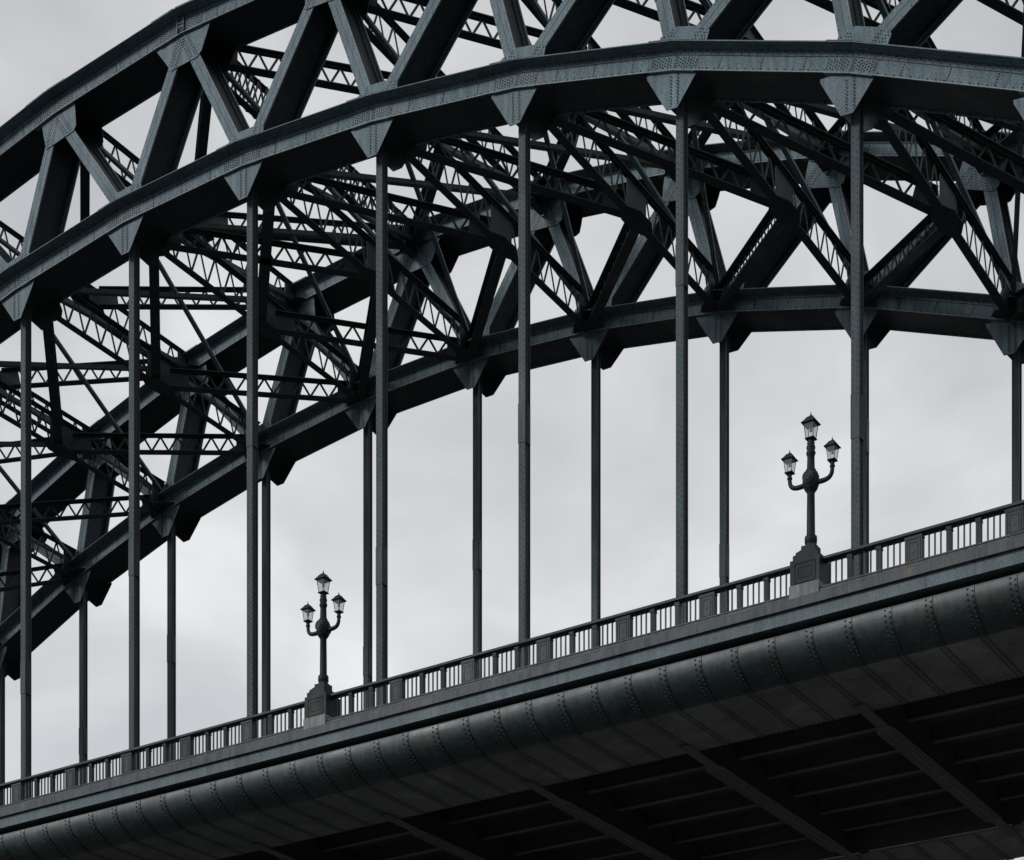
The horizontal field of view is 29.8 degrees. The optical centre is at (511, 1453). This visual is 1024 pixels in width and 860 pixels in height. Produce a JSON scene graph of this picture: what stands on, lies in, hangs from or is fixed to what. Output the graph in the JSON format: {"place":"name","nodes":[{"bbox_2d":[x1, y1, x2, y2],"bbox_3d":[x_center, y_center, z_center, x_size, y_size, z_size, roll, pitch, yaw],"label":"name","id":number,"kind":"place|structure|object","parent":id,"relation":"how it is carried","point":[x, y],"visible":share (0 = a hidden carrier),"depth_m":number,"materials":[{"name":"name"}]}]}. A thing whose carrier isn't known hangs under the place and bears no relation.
{"place":"outdoors","nodes":[
{"label":"outdoors","id":0,"kind":"place"},
{"bbox_2d":[0,0,1023,859],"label":"arch bridge","id":1,"kind":"structure","parent":0,"point":[882,722],"depth_m":71.06,"materials":[{"name":"paint"}]},
{"bbox_2d":[0,701,312,817],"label":"balustrade","id":2,"kind":"object","parent":1,"relation":"on","point":[74,788],"visible":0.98,"depth_m":69.32,"materials":[{"name":"metal"}]},
{"bbox_2d":[300,570,346,729],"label":"street lamp","id":3,"kind":"object","parent":1,"relation":"on","point":[320,705],"visible":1,"depth_m":65.32,"materials":[{"name":"metal"}]},
{"bbox_2d":[311,566,800,736],"bbox_3d":[1.013,-25.088,60.575,17.994,1.550,0.982,0,0,33],"label":"balustrade","id":4,"kind":"object","parent":1,"relation":"on","point":[710,619],"visible":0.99,"depth_m":59.96,"materials":[{"name":"metal"}]},
{"bbox_2d":[781,414,840,598],"bbox_3d":[8.636,-27.431,55.678,1.726,5.580,0.915,0,0,33],"label":"street lamp","id":5,"kind":"object","parent":1,"relation":"on","point":[809,570],"visible":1,"depth_m":55.51,"materials":[{"name":"metal"}]},
{"bbox_2d":[801,500,1023,606],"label":"balustrade","id":6,"kind":"object","parent":1,"relation":"on","point":[917,563],"visible":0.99,"depth_m":53.55,"materials":[{"name":"metal"}]},
{"bbox_2d":[0,0,1023,859],"label":"sky","id":7,"kind":"structure","parent":0,"point":[940,406],"materials":[{"name":"grey"}]}
]}

